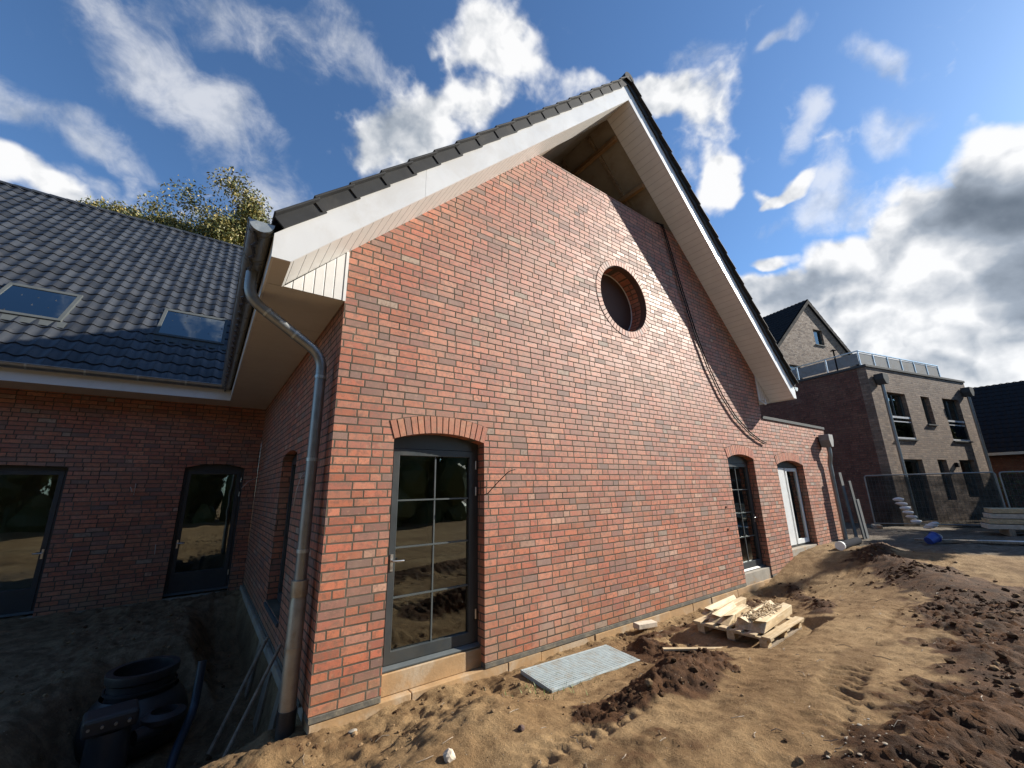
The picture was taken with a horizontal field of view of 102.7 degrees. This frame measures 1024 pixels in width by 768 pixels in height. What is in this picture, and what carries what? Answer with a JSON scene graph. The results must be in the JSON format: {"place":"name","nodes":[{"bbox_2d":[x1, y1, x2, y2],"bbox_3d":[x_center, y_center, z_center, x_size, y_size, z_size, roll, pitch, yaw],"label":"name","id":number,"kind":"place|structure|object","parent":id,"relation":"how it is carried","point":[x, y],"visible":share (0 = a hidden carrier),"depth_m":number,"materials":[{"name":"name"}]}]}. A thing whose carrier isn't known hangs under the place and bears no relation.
{"place":"outdoors","nodes":[
{"label":"outdoors","id":0,"kind":"place"},
{"bbox_2d":[0,510,1023,767],"bbox_3d":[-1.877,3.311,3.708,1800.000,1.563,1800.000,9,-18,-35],"label":"ground","id":1,"kind":"structure","parent":0,"point":[832,696],"depth_m":4.15,"materials":[{"name":"soil"}]},
{"bbox_2d":[74,655,187,762],"bbox_3d":[-4.650,3.974,5.087,1.040,0.810,1.040,9,-18,-35],"label":"cistern","id":2,"kind":"object","parent":1,"relation":"on","point":[150,683],"visible":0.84,"depth_m":4.94,"materials":[{"name":"black plastic"}]},
{"bbox_2d":[79,699,186,767],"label":"filter shaft","id":3,"kind":"object","parent":1,"relation":"on","point":[107,734],"visible":1,"depth_m":4.13,"materials":[{"name":"black plastic"}]},
{"bbox_2d":[76,191,210,235],"bbox_3d":[-20.203,-1.527,21.328,7.612,19.473,7.039,-1,-14,-2],"label":"autumn tree","id":4,"kind":"object","parent":1,"relation":"on","point":[126,210],"visible":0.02,"depth_m":21.77,"materials":[{"name":"green plant"}]},
{"bbox_2d":[165,660,206,767],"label":"supply pipe","id":5,"kind":"object","parent":1,"relation":"on","point":[186,725],"visible":1,"depth_m":4.75,"materials":[{"name":"plastic"}]},
{"bbox_2d":[143,166,272,246],"bbox_3d":[-16.437,-1.321,24.194,10.689,20.353,11.389,9,-18,-35],"label":"autumn tree","id":6,"kind":"object","parent":1,"relation":"on","point":[226,228],"visible":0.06,"depth_m":21.98,"materials":[{"name":"green plant"}]},
{"bbox_2d":[206,637,268,755],"bbox_3d":[-3.426,3.867,5.175,0.048,0.887,1.054,-1,-14,-2],"label":"wooden pole","id":7,"kind":"object","parent":1,"relation":"on","point":[222,726],"visible":1,"depth_m":5.05,"materials":[{"name":"brown wood"}]},
{"bbox_2d":[222,644,281,756],"bbox_3d":[-2.823,3.507,4.331,0.040,0.971,1.177,-1,-14,0],"label":"wooden pole","id":8,"kind":"object","parent":1,"relation":"on","point":[231,742],"visible":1,"depth_m":4.43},
{"bbox_2d":[245,641,260,699],"bbox_3d":[-3.897,4.342,6.132,0.193,1.028,0.200,9,-18,-35],"label":"leaning board","id":9,"kind":"object","parent":1,"relation":"on","point":[248,686],"visible":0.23,"depth_m":6.07,"materials":[{"name":"wood"}]},
{"bbox_2d":[253,669,271,734],"bbox_3d":[-3.202,4.090,5.213,0.193,1.028,0.240,9,-18,-35],"label":"leaning board","id":10,"kind":"object","parent":1,"relation":"on","point":[260,706],"visible":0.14,"depth_m":5.18,"materials":[{"name":"brown wood"}]},
{"bbox_2d":[268,690,279,729],"bbox_3d":[-2.690,3.904,4.535,0.193,1.028,0.200,9,-18,-35],"label":"leaning board","id":11,"kind":"object","parent":1,"relation":"on","point":[272,724],"visible":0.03,"depth_m":4.59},
{"bbox_2d":[0,72,847,740],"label":"brick house","id":12,"kind":"structure","parent":1,"relation":"on","point":[456,412],"depth_m":7.58,"materials":[{"name":"red brick"}]},
{"bbox_2d":[0,465,68,617],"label":"door","id":13,"kind":"structure","parent":12,"relation":"in","point":[14,602],"depth_m":8.08,"materials":[{"name":"black metal"}]},
{"bbox_2d":[163,464,244,596],"bbox_3d":[-7.228,3.360,9.695,1.190,2.872,0.161,9,-18,-35],"label":"door","id":14,"kind":"structure","parent":12,"relation":"in","point":[178,583],"depth_m":9.55,"materials":[{"name":"black metal"}]},
{"bbox_2d":[263,454,296,627],"bbox_3d":[-3.497,2.259,6.391,0.250,2.405,1.440,9,-18,-35],"label":"window","id":15,"kind":"structure","parent":12,"relation":"in","point":[286,531],"depth_m":6.84,"materials":[{"name":"black glass"}]},
{"bbox_2d":[382,435,479,673],"bbox_3d":[-0.948,1.899,4.995,1.250,2.552,0.161,9,-18,-35],"label":"door","id":16,"kind":"structure","parent":12,"relation":"in","point":[435,446],"depth_m":5.01,"materials":[{"name":"grey metal"}]},
{"bbox_2d":[600,266,645,331],"bbox_3d":[2.128,-1.667,8.372,1.600,1.600,0.398,9,-18,-35],"label":"round window","id":17,"kind":"structure","parent":12,"relation":"in","point":[615,299],"depth_m":8.65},
{"bbox_2d":[654,222,765,443],"bbox_3d":[4.894,-1.222,10.252,3.574,5.322,0.432,9,-18,-35],"label":"hanging cable","id":18,"kind":"object","parent":12,"relation":"hanging from","point":[664,231],"visible":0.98,"depth_m":9.61,"materials":[{"name":"black rubber"}]},
{"bbox_2d":[727,455,765,571],"bbox_3d":[5.312,2.917,9.449,1.250,2.532,0.161,9,-18,-35],"label":"door","id":19,"kind":"structure","parent":12,"relation":"in","point":[734,461],"depth_m":9.64,"materials":[{"name":"glass"}]},
{"bbox_2d":[777,461,810,546],"bbox_3d":[7.503,3.206,11.089,1.710,2.200,0.092,9,-18,-35],"label":"door","id":20,"kind":"structure","parent":12,"relation":"in","point":[784,466],"depth_m":11.08,"materials":[{"name":"white plastic"}]},
{"bbox_2d":[443,748,455,762],"bbox_3d":[-0.448,2.629,2.894,0.089,0.076,0.089,9,-18,-35],"label":"loose stone","id":21,"kind":"object","parent":1,"relation":"on","point":[449,756],"visible":0.96,"depth_m":2.87,"materials":[{"name":"white stone"}]},
{"bbox_2d":[0,545,1019,767],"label":"sandy crumbs","id":22,"kind":"object","parent":1,"relation":"on","point":[797,759],"visible":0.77,"depth_m":4.69,"materials":[{"name":"brown soil"}]},
{"bbox_2d":[8,543,1023,767],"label":"soil clods","id":23,"kind":"object","parent":1,"relation":"on","point":[935,763],"visible":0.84,"depth_m":4.36,"materials":[{"name":"brown soil"}]},
{"bbox_2d":[518,724,524,731],"bbox_3d":[0.074,2.742,3.262,0.055,0.044,0.068,-5,-15,13],"label":"loose stone","id":24,"kind":"object","parent":1,"relation":"on","point":[521,727],"visible":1,"depth_m":3.25,"materials":[{"name":"beige stone"}]},
{"bbox_2d":[484,659,598,699],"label":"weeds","id":25,"kind":"object","parent":1,"relation":"on","point":[545,689],"visible":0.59,"depth_m":4.36,"materials":[{"name":"plant"}]},
{"bbox_2d":[520,645,639,692],"bbox_3d":[0.850,3.408,4.937,1.432,0.047,0.572,10,-16,-33],"label":"light well grate","id":26,"kind":"object","parent":1,"relation":"on","point":[594,662],"visible":0.94,"depth_m":4.85,"materials":[{"name":"silver metal"}]},
{"bbox_2d":[633,620,656,629],"bbox_3d":[2.054,3.709,6.309,0.420,0.075,0.120,12,-14,-30],"label":"cut stone","id":27,"kind":"object","parent":1,"relation":"on","point":[644,624],"visible":1,"depth_m":6.25,"materials":[{"name":"beige stone"}]},
{"bbox_2d":[302,585,1023,767],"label":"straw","id":28,"kind":"object","parent":1,"relation":"on","point":[688,682],"visible":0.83,"depth_m":3.56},
{"bbox_2d":[662,647,721,650],"bbox_3d":[2.427,3.373,5.211,1.000,0.027,0.050,-2,-11,2],"label":"wooden lath","id":29,"kind":"object","parent":1,"relation":"on","point":[679,648],"visible":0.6,"depth_m":5.21,"materials":[{"name":"beige wood"}]},
{"bbox_2d":[693,607,803,648],"bbox_3d":[3.363,3.413,5.803,1.240,0.145,1.005,10,-18,-38],"label":"wooden pallet","id":30,"kind":"object","parent":1,"relation":"on","point":[777,635],"visible":0.59,"depth_m":5.47,"materials":[{"name":"beige wood"}]},
{"bbox_2d":[702,595,745,615],"bbox_3d":[3.292,3.425,6.337,1.100,0.098,0.250,11,-19,-40],"label":"timber block","id":31,"kind":"object","parent":30,"relation":"on","point":[709,610],"depth_m":6.34,"materials":[{"name":"beige wood"}]},
{"bbox_2d":[708,601,747,625],"bbox_3d":[3.159,3.330,5.972,0.280,0.104,0.909,-15,-20,43],"label":"timber block","id":32,"kind":"object","parent":30,"relation":"on","point":[728,614],"depth_m":5.83,"materials":[{"name":"beige wood"}]},
{"bbox_2d":[735,600,791,633],"bbox_3d":[3.563,3.256,5.777,1.253,0.134,0.360,12,-19,-41],"label":"stone block","id":33,"kind":"object","parent":30,"relation":"on","point":[763,624],"depth_m":5.50,"materials":[{"name":"beige stone"}]},
{"bbox_2d":[744,600,781,620],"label":"wood shavings","id":34,"kind":"object","parent":33,"relation":"on","point":[763,610],"visible":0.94,"depth_m":5.75},
{"bbox_2d":[763,299,859,379],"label":"gabled house","id":35,"kind":"structure","parent":1,"relation":"on","point":[803,333],"depth_m":28.31,"materials":[{"name":"brown brick"}]},
{"bbox_2d":[813,330,825,346],"bbox_3d":[21.368,-3.183,28.706,1.100,1.190,0.405,5,-16,-23],"label":"window","id":36,"kind":"structure","parent":35,"relation":"in","point":[817,336],"depth_m":28.78,"materials":[{"name":"black glass"}]},
{"bbox_2d":[838,472,857,536],"bbox_3d":[10.068,3.650,12.261,0.321,1.958,0.081,9,-18,-35],"label":"leaning board","id":37,"kind":"object","parent":1,"relation":"on","point":[847,505],"visible":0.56,"depth_m":12.23,"materials":[{"name":"grey wood"}]},
{"bbox_2d":[835,537,861,549],"bbox_3d":[8.941,4.221,10.847,1.482,0.215,0.230,9,-18,-35],"label":"foil roll","id":38,"kind":"object","parent":1,"relation":"on","point":[847,543],"visible":0.94,"depth_m":10.59,"materials":[{"name":"white plastic"}]},
{"bbox_2d":[847,481,865,538],"bbox_3d":[10.343,3.778,12.275,0.288,1.708,0.074,9,-18,-35],"label":"leaning board","id":39,"kind":"object","parent":1,"relation":"on","point":[857,510],"visible":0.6,"depth_m":12.25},
{"bbox_2d":[856,499,868,538],"bbox_3d":[10.553,4.067,12.320,0.279,1.160,0.060,9,-18,-35],"label":"leaning board","id":40,"kind":"object","parent":1,"relation":"on","point":[862,518],"visible":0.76,"depth_m":12.30,"materials":[{"name":"grey wood"}]},
{"bbox_2d":[802,718,948,766],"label":"plaster chips","id":41,"kind":"object","parent":1,"relation":"on","point":[860,754],"visible":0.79,"depth_m":2.62,"materials":[{"name":"concrete"}]},
{"bbox_2d":[759,349,1000,523],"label":"flat roofed house","id":42,"kind":"structure","parent":1,"relation":"on","point":[873,415],"depth_m":17.52,"materials":[{"name":"brown brick"}]},
{"bbox_2d":[887,393,919,440],"bbox_3d":[16.060,1.382,17.147,1.600,1.990,0.510,5,-16,-23],"label":"window","id":43,"kind":"structure","parent":42,"relation":"in","point":[904,430],"depth_m":17.12,"materials":[{"name":"black glass"}]},
{"bbox_2d":[904,460,920,476],"bbox_3d":[16.121,4.242,16.408,1.500,2.380,0.070,5,-16,-23],"label":"window","id":44,"kind":"structure","parent":42,"relation":"in","point":[912,467],"depth_m":16.74,"materials":[{"name":"black glass"}]},
{"bbox_2d":[921,398,938,425],"bbox_3d":[18.263,1.208,18.054,0.820,1.290,0.290,5,-16,-23],"label":"window","id":45,"kind":"structure","parent":42,"relation":"in","point":[922,399],"depth_m":18.22,"materials":[{"name":"black glass"}]},
{"bbox_2d":[937,460,945,475],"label":"window","id":46,"kind":"structure","parent":42,"relation":"in","point":[940,464],"depth_m":17.63,"materials":[{"name":"black glass"}]},
{"bbox_2d":[942,400,973,442],"bbox_3d":[20.335,1.721,18.972,1.680,1.990,0.510,5,-16,-23],"label":"window","id":47,"kind":"structure","parent":42,"relation":"in","point":[958,431],"depth_m":18.94,"materials":[{"name":"black glass"}]},
{"bbox_2d":[959,460,972,473],"bbox_3d":[20.274,4.218,18.276,1.430,1.590,0.070,5,-16,-23],"label":"window","id":48,"kind":"structure","parent":42,"relation":"in","point":[965,465],"depth_m":18.53,"materials":[{"name":"black glass"}]},
{"bbox_2d":[864,472,1017,531],"bbox_3d":[14.378,4.010,14.006,3.460,1.851,0.640,-10,-17,32],"label":"fence panel","id":49,"kind":"object","parent":1,"relation":"on","point":[959,500],"visible":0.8,"depth_m":13.99,"materials":[{"name":"metal"}]},
{"bbox_2d":[970,381,1023,507],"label":"dark roofed house","id":50,"kind":"structure","parent":1,"relation":"on","point":[999,410],"depth_m":22.79,"materials":[{"name":"tile"}]},
{"bbox_2d":[999,529,1016,535],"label":"bearer beam","id":51,"kind":"structure","parent":1,"relation":"on","point":[1010,532],"depth_m":11.98,"materials":[{"name":"brown wood"}]},
{"bbox_2d":[980,523,1023,529],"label":"stacked plank","id":52,"kind":"object","parent":51,"relation":"on","point":[1004,526],"visible":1,"depth_m":12.08,"materials":[{"name":"wood"}]},
{"bbox_2d":[981,518,1023,523],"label":"stacked plank","id":53,"kind":"object","parent":52,"relation":"on","point":[1001,521],"visible":1,"depth_m":12.10,"materials":[{"name":"beige wood"}]},
{"bbox_2d":[982,513,1023,518],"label":"stacked plank","id":54,"kind":"object","parent":53,"relation":"on","point":[1006,515],"visible":1,"depth_m":12.14,"materials":[{"name":"wood"}]},
{"bbox_2d":[983,508,1023,513],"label":"stacked plank","id":55,"kind":"object","parent":54,"relation":"on","point":[1004,510],"visible":1,"depth_m":12.16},
{"bbox_2d":[996,470,1022,506],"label":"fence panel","id":56,"kind":"object","parent":1,"relation":"on","point":[1001,485],"visible":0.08,"depth_m":19.94,"materials":[{"name":"grey metal"}]},
{"bbox_2d":[999,471,1023,532],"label":"fence panel","id":57,"kind":"object","parent":1,"relation":"on","point":[1013,486],"visible":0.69,"depth_m":13.08,"materials":[{"name":"metal"}]},
{"bbox_2d":[0,0,1023,495],"label":"sky","id":58,"kind":"structure","parent":0,"point":[862,161],"materials":[{"name":"blue"}]},
{"bbox_2d":[924,532,942,543],"bbox_3d":[11.101,4.054,10.779,0.374,0.279,0.288,-21,-11,-11],"label":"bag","id":59,"kind":"object","parent":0,"point":[932,537],"visible":1,"depth_m":10.70,"materials":[{"name":"plastic"}]},
{"bbox_2d":[914,538,1023,544],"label":"dark plank","id":60,"kind":"object","parent":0,"point":[975,541],"visible":1,"depth_m":10.52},
{"bbox_3d":[14.023,4.808,13.755,0.312,0.120,0.208,-16,-28,34],"label":"white sack","id":61,"kind":"object","parent":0,"visible":0},
{"bbox_2d":[924,524,937,526],"bbox_3d":[14.068,4.748,13.724,0.364,0.127,0.209,-9,-15,23],"label":"white sack","id":62,"kind":"object","parent":61,"relation":"on","point":[928,525],"visible":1,"depth_m":13.68,"materials":[{"name":"white fabric"}]},
{"bbox_2d":[910,520,921,522],"bbox_3d":[13.770,4.686,13.939,0.300,0.122,0.206,-13,-19,38],"label":"white sack","id":63,"kind":"object","parent":62,"relation":"on","point":[916,521],"visible":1,"depth_m":13.88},
{"bbox_2d":[905,515,917,518],"bbox_3d":[13.695,4.554,14.035,0.312,0.113,0.215,-8,-25,39],"label":"white sack","id":64,"kind":"object","parent":63,"relation":"on","point":[912,516],"visible":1,"depth_m":13.97,"materials":[{"name":"white plastic"}]},
{"bbox_2d":[902,511,913,513],"bbox_3d":[13.646,4.417,14.099,0.291,0.106,0.225,-8,-18,37],"label":"white sack","id":65,"kind":"object","parent":64,"relation":"on","point":[909,512],"visible":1,"depth_m":14.03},
{"bbox_2d":[900,506,910,509],"bbox_3d":[13.605,4.291,14.149,0.243,0.125,0.246,3,-15,-17],"label":"white sack","id":66,"kind":"object","parent":65,"relation":"on","point":[905,507],"visible":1,"depth_m":14.11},
{"bbox_2d":[895,502,907,505],"bbox_3d":[13.539,4.162,14.240,0.337,0.119,0.196,-7,-25,35],"label":"white sack","id":67,"kind":"object","parent":66,"relation":"on","point":[901,503],"visible":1,"depth_m":14.19,"materials":[{"name":"white plastic"}]},
{"bbox_2d":[893,497,903,500],"bbox_3d":[13.488,4.023,14.293,0.304,0.128,0.211,-8,-25,35],"label":"white sack","id":68,"kind":"object","parent":67,"relation":"on","point":[898,499],"visible":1,"depth_m":14.24,"materials":[{"name":"white plastic"}]}
]}

